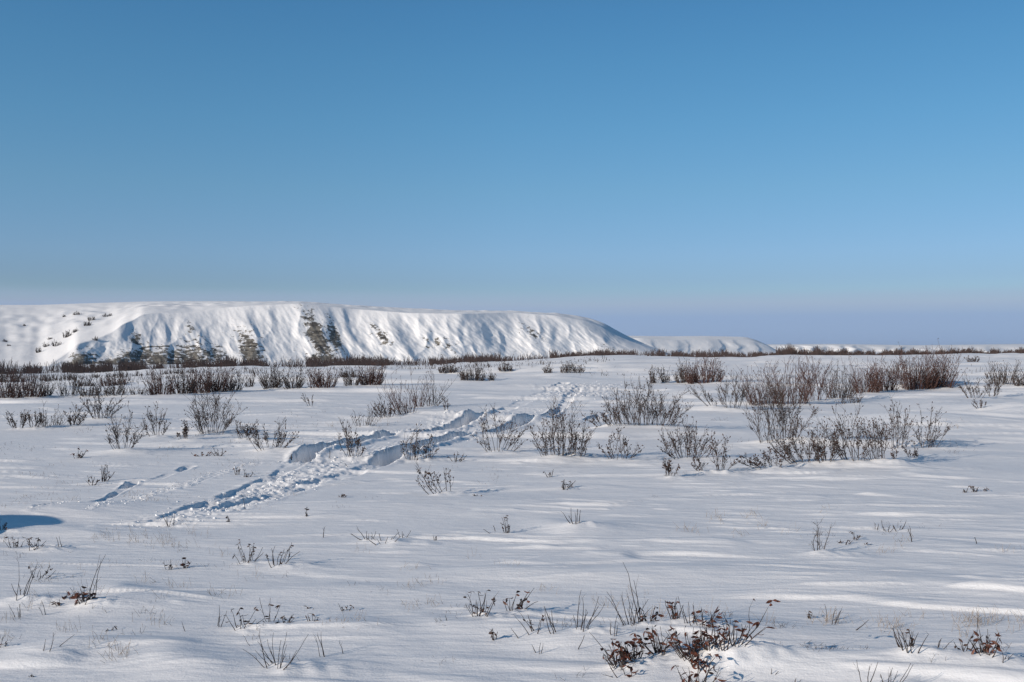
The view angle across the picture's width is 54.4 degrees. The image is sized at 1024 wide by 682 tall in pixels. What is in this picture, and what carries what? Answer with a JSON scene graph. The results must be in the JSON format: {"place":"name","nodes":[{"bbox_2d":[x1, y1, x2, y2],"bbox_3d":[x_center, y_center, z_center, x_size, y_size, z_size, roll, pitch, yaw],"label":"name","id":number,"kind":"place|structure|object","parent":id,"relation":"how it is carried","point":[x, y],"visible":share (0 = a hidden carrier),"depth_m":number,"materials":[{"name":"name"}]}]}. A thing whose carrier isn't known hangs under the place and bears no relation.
{"place":"outdoors","nodes":[
{"label":"outdoors","id":0,"kind":"place"},
{"bbox_2d":[0,301,670,366],"bbox_3d":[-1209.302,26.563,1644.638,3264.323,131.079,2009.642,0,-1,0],"label":"snow bluff","id":1,"kind":"structure","parent":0,"point":[148,332],"depth_m":804.15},
{"bbox_2d":[0,352,1023,681],"bbox_3d":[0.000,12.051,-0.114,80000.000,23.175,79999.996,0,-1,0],"label":"snowy ground","id":2,"kind":"structure","parent":0,"point":[936,572],"depth_m":10.96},
{"bbox_2d":[0,370,28,398],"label":"dense shrub","id":3,"kind":"object","parent":2,"relation":"on","point":[12,392],"visible":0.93,"depth_m":41.20,"materials":[{"name":"brown plant"}]},
{"bbox_2d":[6,410,29,427],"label":"willow shrub","id":4,"kind":"object","parent":2,"relation":"on","point":[21,416],"visible":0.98,"depth_m":25.51,"materials":[{"name":"brown plant"}]},
{"bbox_2d":[14,366,50,396],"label":"dense shrub","id":5,"kind":"object","parent":2,"relation":"on","point":[32,389],"visible":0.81,"depth_m":42.47,"materials":[{"name":"brown plant"}]},
{"bbox_2d":[25,410,46,426],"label":"willow shrub","id":6,"kind":"object","parent":2,"relation":"on","point":[38,420],"visible":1,"depth_m":25.44,"materials":[{"name":"brown plant"}]},
{"bbox_2d":[54,374,85,395],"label":"dense shrub","id":7,"kind":"object","parent":2,"relation":"on","point":[65,386],"visible":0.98,"depth_m":42.95,"materials":[{"name":"brown plant"}]},
{"bbox_2d":[63,404,86,425],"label":"willow shrub","id":8,"kind":"object","parent":2,"relation":"on","point":[70,419],"visible":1,"depth_m":25.91,"materials":[{"name":"brown plant"}]},
{"bbox_2d":[69,586,98,604],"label":"leafy sprig","id":9,"kind":"object","parent":2,"relation":"on","point":[78,594],"visible":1,"depth_m":7.71,"materials":[{"name":"brown plant"}]},
{"bbox_2d":[75,382,102,396],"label":"dense shrub","id":10,"kind":"object","parent":2,"relation":"on","point":[83,393],"visible":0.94,"depth_m":42.70,"materials":[{"name":"brown plant"}]},
{"bbox_2d":[80,390,126,418],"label":"willow shrub","id":11,"kind":"object","parent":2,"relation":"on","point":[95,405],"visible":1,"depth_m":27.33,"materials":[{"name":"brown plant"}]},
{"bbox_2d":[96,374,129,395],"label":"dense shrub","id":12,"kind":"object","parent":2,"relation":"on","point":[113,390],"visible":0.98,"depth_m":42.57,"materials":[{"name":"brown plant"}]},
{"bbox_2d":[96,374,130,386],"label":"dense shrub","id":13,"kind":"object","parent":2,"relation":"on","point":[115,382],"visible":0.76,"depth_m":72.32,"materials":[{"name":"red plant"}]},
{"bbox_2d":[105,401,148,449],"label":"willow shrub","id":14,"kind":"object","parent":2,"relation":"on","point":[117,436],"visible":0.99,"depth_m":19.51,"materials":[{"name":"brown plant"}]},
{"bbox_2d":[141,401,170,435],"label":"willow shrub","id":15,"kind":"object","parent":2,"relation":"on","point":[151,420],"visible":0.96,"depth_m":22.93,"materials":[{"name":"brown plant"}]},
{"bbox_2d":[141,361,177,394],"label":"dense shrub","id":16,"kind":"object","parent":2,"relation":"on","point":[160,387],"visible":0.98,"depth_m":43.04,"materials":[{"name":"brown plant"}]},
{"bbox_2d":[166,362,203,393],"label":"dense shrub","id":17,"kind":"object","parent":2,"relation":"on","point":[182,390],"visible":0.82,"depth_m":44.51,"materials":[{"name":"brown plant"}]},
{"bbox_2d":[180,362,218,392],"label":"dense shrub","id":18,"kind":"object","parent":2,"relation":"on","point":[203,388],"visible":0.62,"depth_m":45.85,"materials":[{"name":"brown plant"}]},
{"bbox_2d":[178,378,247,433],"bbox_3d":[-7.112,1.571,23.685,1.483,1.392,1.247,0,-1,0],"label":"willow shrub","id":19,"kind":"object","parent":2,"relation":"on","point":[226,423],"visible":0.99,"depth_m":23.74,"materials":[{"name":"brown plant"}]},
{"bbox_2d":[195,360,239,391],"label":"dense shrub","id":20,"kind":"object","parent":2,"relation":"on","point":[215,384],"visible":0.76,"depth_m":46.41,"materials":[{"name":"brown plant"}]},
{"bbox_2d":[225,365,249,390],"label":"dense shrub","id":21,"kind":"object","parent":2,"relation":"on","point":[239,386],"visible":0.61,"depth_m":47.44,"materials":[{"name":"brown plant"}]},
{"bbox_2d":[234,419,256,437],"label":"willow shrub","id":22,"kind":"object","parent":2,"relation":"on","point":[247,430],"visible":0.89,"depth_m":21.69,"materials":[{"name":"brown plant"}]},
{"bbox_2d":[224,607,268,629],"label":"leafy sprig","id":23,"kind":"object","parent":2,"relation":"on","point":[243,619],"visible":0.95,"depth_m":7.10,"materials":[{"name":"brown plant"}]},
{"bbox_2d":[232,539,262,563],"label":"leafy sprig","id":24,"kind":"object","parent":2,"relation":"on","point":[250,555],"visible":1,"depth_m":9.36,"materials":[{"name":"brown plant"}]},
{"bbox_2d":[242,417,298,450],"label":"willow shrub","id":25,"kind":"object","parent":2,"relation":"on","point":[254,430],"visible":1,"depth_m":19.47,"materials":[{"name":"brown plant"}]},
{"bbox_2d":[257,361,288,388],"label":"dense shrub","id":26,"kind":"object","parent":2,"relation":"on","point":[275,380],"visible":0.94,"depth_m":48.83,"materials":[{"name":"brown plant"}]},
{"bbox_2d":[243,632,308,669],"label":"twig tuft","id":27,"kind":"object","parent":2,"relation":"on","point":[282,658],"visible":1,"depth_m":6.17,"materials":[{"name":"brown plant"}]},
{"bbox_2d":[265,543,299,567],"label":"leafy sprig","id":28,"kind":"object","parent":2,"relation":"on","point":[281,556],"visible":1,"depth_m":9.20,"materials":[{"name":"brown plant"}]},
{"bbox_2d":[279,364,309,388],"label":"dense shrub","id":29,"kind":"object","parent":2,"relation":"on","point":[287,383],"visible":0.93,"depth_m":48.34,"materials":[{"name":"brown plant"}]},
{"bbox_2d":[305,366,341,387],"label":"dense shrub","id":30,"kind":"object","parent":2,"relation":"on","point":[318,381],"visible":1,"depth_m":48.26,"materials":[{"name":"brown plant"}]},
{"bbox_2d":[27,383,646,529],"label":"snow clods","id":31,"kind":"object","parent":2,"relation":"on","point":[280,476],"visible":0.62,"depth_m":14.55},
{"bbox_2d":[339,365,362,385],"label":"dense shrub","id":32,"kind":"object","parent":2,"relation":"on","point":[348,382],"visible":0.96,"depth_m":50.85,"materials":[{"name":"brown plant"}]},
{"bbox_2d":[338,415,366,456],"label":"willow shrub","id":33,"kind":"object","parent":2,"relation":"on","point":[357,442],"visible":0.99,"depth_m":18.28,"materials":[{"name":"brown plant"}]},
{"bbox_2d":[350,409,378,426],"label":"dense shrub","id":34,"kind":"object","parent":2,"relation":"on","point":[369,423],"visible":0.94,"depth_m":26.00,"materials":[{"name":"brown plant"}]},
{"bbox_2d":[355,361,387,384],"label":"dense shrub","id":35,"kind":"object","parent":2,"relation":"on","point":[370,380],"visible":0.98,"depth_m":51.09,"materials":[{"name":"brown plant"}]},
{"bbox_2d":[370,396,395,418],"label":"willow shrub","id":36,"kind":"object","parent":2,"relation":"on","point":[384,411],"visible":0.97,"depth_m":27.91,"materials":[{"name":"brown plant"}]},
{"bbox_2d":[380,367,405,408],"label":"dense shrub","id":37,"kind":"object","parent":2,"relation":"on","point":[389,399],"visible":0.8,"depth_m":34.03,"materials":[{"name":"red plant"}]},
{"bbox_2d":[377,379,418,414],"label":"dense shrub","id":38,"kind":"object","parent":2,"relation":"on","point":[398,409],"visible":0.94,"depth_m":28.36,"materials":[{"name":"brown plant"}]},
{"bbox_2d":[400,423,423,459],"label":"willow shrub","id":39,"kind":"object","parent":2,"relation":"on","point":[414,449],"visible":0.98,"depth_m":18.06,"materials":[{"name":"brown plant"}]},
{"bbox_2d":[403,365,434,406],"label":"dense shrub","id":40,"kind":"object","parent":2,"relation":"on","point":[421,392],"visible":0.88,"depth_m":35.22,"materials":[{"name":"red plant"}]},
{"bbox_2d":[415,434,439,457],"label":"willow shrub","id":41,"kind":"object","parent":2,"relation":"on","point":[426,449],"visible":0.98,"depth_m":18.20,"materials":[{"name":"brown plant"}]},
{"bbox_2d":[413,458,453,494],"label":"willow shrub","id":42,"kind":"object","parent":2,"relation":"on","point":[428,473],"visible":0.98,"depth_m":13.70,"materials":[{"name":"brown plant"}]},
{"bbox_2d":[418,371,457,405],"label":"dense shrub","id":43,"kind":"object","parent":2,"relation":"on","point":[430,400],"visible":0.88,"depth_m":36.00,"materials":[{"name":"brown plant"}]},
{"bbox_2d":[438,363,459,372],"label":"dense shrub","id":44,"kind":"object","parent":2,"relation":"on","point":[450,369],"visible":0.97,"depth_m":92.33,"materials":[{"name":"brown plant"}]},
{"bbox_2d":[456,361,486,380],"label":"dense shrub","id":45,"kind":"object","parent":2,"relation":"on","point":[464,376],"visible":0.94,"depth_m":59.83,"materials":[{"name":"brown plant"}]},
{"bbox_2d":[463,590,495,616],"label":"leafy sprig","id":46,"kind":"object","parent":2,"relation":"on","point":[482,609],"visible":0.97,"depth_m":7.36,"materials":[{"name":"brown plant"}]},
{"bbox_2d":[471,404,533,451],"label":"willow shrub","id":47,"kind":"object","parent":2,"relation":"on","point":[500,438],"visible":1,"depth_m":19.65,"materials":[{"name":"brown plant"}]},
{"bbox_2d":[0,411,1009,680],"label":"twig stubble","id":48,"kind":"object","parent":2,"relation":"on","point":[466,605],"visible":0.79,"depth_m":7.48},
{"bbox_2d":[0,354,1022,383],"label":"willow scrub","id":49,"kind":"object","parent":2,"relation":"on","point":[69,377],"visible":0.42,"depth_m":145.60,"materials":[{"name":"brown plant"}]},
{"bbox_2d":[0,342,1023,376],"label":"willow thicket belt","id":50,"kind":"object","parent":2,"relation":"on","point":[130,366],"visible":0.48,"depth_m":295.35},
{"bbox_2d":[1,401,1023,661],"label":"dry grass","id":51,"kind":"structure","parent":2,"relation":"on","point":[519,563],"depth_m":7.50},
{"bbox_2d":[503,590,537,610],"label":"leafy sprig","id":52,"kind":"object","parent":2,"relation":"on","point":[520,604],"visible":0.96,"depth_m":7.52,"materials":[{"name":"brown plant"}]},
{"bbox_2d":[526,394,596,456],"bbox_3d":[0.875,1.568,18.145,1.322,1.163,0.973,0,-1,0],"label":"willow shrub","id":53,"kind":"object","parent":2,"relation":"on","point":[575,435],"visible":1,"depth_m":18.08,"materials":[{"name":"brown plant"}]},
{"bbox_2d":[560,360,585,372],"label":"dense shrub","id":54,"kind":"object","parent":2,"relation":"on","point":[572,369],"visible":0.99,"depth_m":85.20,"materials":[{"name":"brown plant"}]},
{"bbox_2d":[573,592,604,631],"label":"twig tuft","id":55,"kind":"object","parent":2,"relation":"on","point":[585,615],"visible":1,"depth_m":6.87,"materials":[{"name":"brown plant"}]},
{"bbox_2d":[600,639,633,669],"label":"leafy sprig","id":56,"kind":"object","parent":2,"relation":"on","point":[622,657],"visible":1,"depth_m":6.19,"materials":[{"name":"brown plant"}]},
{"bbox_2d":[597,427,643,458],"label":"willow shrub","id":57,"kind":"object","parent":2,"relation":"on","point":[620,451],"visible":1,"depth_m":17.83,"materials":[{"name":"brown plant"}]},
{"bbox_2d":[607,590,649,625],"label":"twig tuft","id":58,"kind":"object","parent":2,"relation":"on","point":[628,611],"visible":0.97,"depth_m":7.03,"materials":[{"name":"brown plant"}]},
{"bbox_2d":[619,640,649,661],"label":"leafy sprig","id":59,"kind":"object","parent":2,"relation":"on","point":[631,655],"visible":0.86,"depth_m":6.27,"materials":[{"name":"brown plant"}]},
{"bbox_2d":[599,373,693,425],"bbox_3d":[3.364,1.470,24.718,2.344,1.366,1.542,0,-1,10],"label":"willow shrub","id":60,"kind":"object","parent":2,"relation":"on","point":[617,416],"visible":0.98,"depth_m":24.64,"materials":[{"name":"brown plant"}]},
{"bbox_2d":[634,605,663,621],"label":"leafy sprig","id":61,"kind":"object","parent":2,"relation":"on","point":[653,616],"visible":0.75,"depth_m":7.16,"materials":[{"name":"brown plant"}]},
{"bbox_2d":[631,625,669,655],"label":"leafy sprig","id":62,"kind":"object","parent":2,"relation":"on","point":[662,643],"visible":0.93,"depth_m":6.38,"materials":[{"name":"brown plant"}]},
{"bbox_2d":[656,363,672,382],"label":"dense shrub","id":63,"kind":"object","parent":2,"relation":"on","point":[663,380],"visible":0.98,"depth_m":57.30,"materials":[{"name":"brown plant"}]},
{"bbox_2d":[662,458,679,475],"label":"willow shrub","id":64,"kind":"object","parent":2,"relation":"on","point":[668,468],"visible":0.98,"depth_m":15.48,"materials":[{"name":"brown plant"}]},
{"bbox_2d":[665,598,681,619],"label":"leafy sprig","id":65,"kind":"object","parent":2,"relation":"on","point":[673,615],"visible":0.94,"depth_m":7.11,"materials":[{"name":"brown plant"}]},
{"bbox_2d":[660,625,707,660],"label":"leafy sprig","id":66,"kind":"object","parent":2,"relation":"on","point":[696,648],"visible":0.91,"depth_m":6.22,"materials":[{"name":"brown plant"}]},
{"bbox_2d":[672,354,705,382],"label":"dense shrub","id":67,"kind":"object","parent":2,"relation":"on","point":[682,380],"visible":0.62,"depth_m":56.94,"materials":[{"name":"brown plant"}]},
{"bbox_2d":[657,414,724,458],"bbox_3d":[3.265,1.759,18.389,1.205,0.887,1.049,0,-1,0],"label":"willow shrub","id":68,"kind":"object","parent":2,"relation":"on","point":[686,443],"visible":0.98,"depth_m":18.27,"materials":[{"name":"brown plant"}]},
{"bbox_2d":[671,661,726,681],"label":"leafy sprig","id":69,"kind":"object","parent":2,"relation":"on","point":[695,675],"visible":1,"depth_m":5.77,"materials":[{"name":"brown plant"}]},
{"bbox_2d":[682,652,720,671],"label":"leafy sprig","id":70,"kind":"object","parent":2,"relation":"on","point":[698,659],"visible":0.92,"depth_m":6.07,"materials":[{"name":"brown plant"}]},
{"bbox_2d":[678,352,726,383],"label":"dense shrub","id":71,"kind":"object","parent":2,"relation":"on","point":[697,379],"visible":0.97,"depth_m":56.19,"materials":[{"name":"red plant"}]},
{"bbox_2d":[688,382,716,405],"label":"willow shrub","id":72,"kind":"object","parent":2,"relation":"on","point":[695,393],"visible":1,"depth_m":33.95,"materials":[{"name":"brown plant"}]},
{"bbox_2d":[691,605,722,627],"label":"leafy sprig","id":73,"kind":"object","parent":2,"relation":"on","point":[699,611],"visible":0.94,"depth_m":6.99,"materials":[{"name":"brown plant"}]},
{"bbox_2d":[691,620,727,650],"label":"leafy sprig","id":74,"kind":"object","parent":2,"relation":"on","point":[708,642],"visible":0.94,"depth_m":6.24,"materials":[{"name":"brown plant"}]},
{"bbox_2d":[700,615,736,650],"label":"twig tuft","id":75,"kind":"object","parent":2,"relation":"on","point":[723,639],"visible":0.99,"depth_m":6.20,"materials":[{"name":"brown plant"}]},
{"bbox_2d":[703,433,741,469],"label":"willow shrub","id":76,"kind":"object","parent":2,"relation":"on","point":[715,451],"visible":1,"depth_m":16.02,"materials":[{"name":"brown plant"}]},
{"bbox_2d":[714,370,756,407],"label":"willow shrub","id":77,"kind":"object","parent":2,"relation":"on","point":[732,393],"visible":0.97,"depth_m":33.48,"materials":[{"name":"brown plant"}]},
{"bbox_2d":[716,599,780,646],"bbox_3d":[1.491,1.764,6.229,0.408,0.264,0.216,0,-1,0],"label":"leafy sprig","id":78,"kind":"object","parent":2,"relation":"on","point":[742,630],"visible":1,"depth_m":6.24,"materials":[{"name":"brown plant"}]},
{"bbox_2d":[731,362,785,405],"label":"dense shrub","id":79,"kind":"object","parent":2,"relation":"on","point":[752,392],"visible":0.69,"depth_m":36.50,"materials":[{"name":"red plant"}]},
{"bbox_2d":[736,446,783,468],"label":"willow shrub","id":80,"kind":"object","parent":2,"relation":"on","point":[756,464],"visible":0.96,"depth_m":16.39,"materials":[{"name":"brown plant"}]},
{"bbox_2d":[742,371,818,442],"bbox_3d":[5.720,1.403,21.378,1.643,1.556,1.466,0,-1,0],"label":"willow shrub","id":81,"kind":"object","parent":2,"relation":"on","point":[782,415],"visible":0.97,"depth_m":21.22,"materials":[{"name":"brown plant"}]},
{"bbox_2d":[763,419,825,463],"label":"willow shrub","id":82,"kind":"object","parent":2,"relation":"on","point":[787,448],"visible":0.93,"depth_m":17.11,"materials":[{"name":"brown plant"}]},
{"bbox_2d":[757,351,832,404],"bbox_3d":[10.335,1.309,36.365,2.674,2.126,1.958,0,-1,20],"label":"dense shrub","id":83,"kind":"object","parent":2,"relation":"on","point":[807,393],"visible":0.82,"depth_m":36.37,"materials":[{"name":"red plant"}]},
{"bbox_2d":[790,356,836,400],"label":"willow shrub","id":84,"kind":"object","parent":2,"relation":"on","point":[819,390],"visible":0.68,"depth_m":38.41,"materials":[{"name":"red plant"}]},
{"bbox_2d":[811,517,831,550],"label":"willow shrub","id":85,"kind":"object","parent":2,"relation":"on","point":[817,541],"visible":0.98,"depth_m":9.76,"materials":[{"name":"brown plant"}]},
{"bbox_2d":[804,422,848,462],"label":"willow shrub","id":86,"kind":"object","parent":2,"relation":"on","point":[813,434],"visible":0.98,"depth_m":16.93,"materials":[{"name":"brown plant"}]},
{"bbox_2d":[804,373,871,460],"bbox_3d":[5.584,1.306,16.833,1.001,1.538,0.932,0,-1,-27],"label":"willow shrub","id":87,"kind":"object","parent":2,"relation":"on","point":[849,437],"visible":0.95,"depth_m":16.91,"materials":[{"name":"brown plant"}]},
{"bbox_2d":[824,358,857,398],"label":"dense shrub","id":88,"kind":"object","parent":2,"relation":"on","point":[845,390],"visible":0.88,"depth_m":40.77,"materials":[{"name":"brown plant"}]},
{"bbox_2d":[840,353,889,392],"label":"dense shrub","id":89,"kind":"object","parent":2,"relation":"on","point":[872,386],"visible":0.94,"depth_m":46.37,"materials":[{"name":"red plant"}]},
{"bbox_2d":[848,415,893,459],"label":"willow shrub","id":90,"kind":"object","parent":2,"relation":"on","point":[872,437],"visible":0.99,"depth_m":16.85,"materials":[{"name":"brown plant"}]},
{"bbox_2d":[858,350,905,390],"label":"dense shrub","id":91,"kind":"object","parent":2,"relation":"on","point":[887,384],"visible":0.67,"depth_m":47.74,"materials":[{"name":"red plant"}]},
{"bbox_2d":[881,356,908,384],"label":"willow shrub","id":92,"kind":"object","parent":2,"relation":"on","point":[896,370],"visible":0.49,"depth_m":50.70,"materials":[{"name":"brown plant"}]},
{"bbox_2d":[875,391,916,448],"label":"willow shrub","id":93,"kind":"object","parent":2,"relation":"on","point":[898,426],"visible":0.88,"depth_m":20.28,"materials":[{"name":"brown plant"}]},
{"bbox_2d":[892,628,928,653],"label":"twig tuft","id":94,"kind":"object","parent":2,"relation":"on","point":[901,645],"visible":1,"depth_m":6.20,"materials":[{"name":"brown plant"}]},
{"bbox_2d":[893,345,948,389],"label":"dense shrub","id":95,"kind":"object","parent":2,"relation":"on","point":[915,381],"visible":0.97,"depth_m":49.70,"materials":[{"name":"red plant"}]},
{"bbox_2d":[912,401,954,447],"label":"willow shrub","id":96,"kind":"object","parent":2,"relation":"on","point":[930,441],"visible":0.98,"depth_m":20.44,"materials":[{"name":"brown plant"}]},
{"bbox_2d":[914,338,967,387],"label":"dense shrub","id":97,"kind":"object","parent":2,"relation":"on","point":[942,381],"visible":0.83,"depth_m":49.96,"materials":[{"name":"red plant"}]},
{"bbox_2d":[956,372,989,397],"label":"willow shrub","id":98,"kind":"object","parent":2,"relation":"on","point":[969,389],"visible":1,"depth_m":39.64,"materials":[{"name":"brown plant"}]},
{"bbox_2d":[969,630,1001,657],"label":"leafy sprig","id":99,"kind":"object","parent":2,"relation":"on","point":[989,646],"visible":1,"depth_m":6.12,"materials":[{"name":"brown plant"}]},
{"bbox_2d":[982,363,1005,395],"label":"willow shrub","id":100,"kind":"object","parent":2,"relation":"on","point":[998,388],"visible":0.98,"depth_m":40.98,"materials":[{"name":"brown plant"}]},
{"bbox_2d":[984,357,1021,384],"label":"dense shrub","id":101,"kind":"object","parent":2,"relation":"on","point":[1005,380],"visible":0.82,"depth_m":51.21,"materials":[{"name":"brown plant"}]},
{"bbox_2d":[1008,366,1023,385],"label":"dense shrub","id":102,"kind":"object","parent":2,"relation":"on","point":[1018,381],"visible":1,"depth_m":49.65,"materials":[{"name":"brown plant"}]},
{"bbox_2d":[0,0,1023,344],"label":"sky","id":103,"kind":"structure","parent":0,"point":[764,171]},
{"bbox_2d":[629,336,777,354],"bbox_3d":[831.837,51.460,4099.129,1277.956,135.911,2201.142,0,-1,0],"label":"distant bluff","id":104,"kind":"structure","parent":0,"point":[691,344],"depth_m":3220.23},
{"bbox_2d":[766,344,1023,352],"bbox_3d":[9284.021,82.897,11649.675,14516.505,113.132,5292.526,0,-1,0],"label":"farthest bluff","id":105,"kind":"structure","parent":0,"point":[906,348],"depth_m":9643.21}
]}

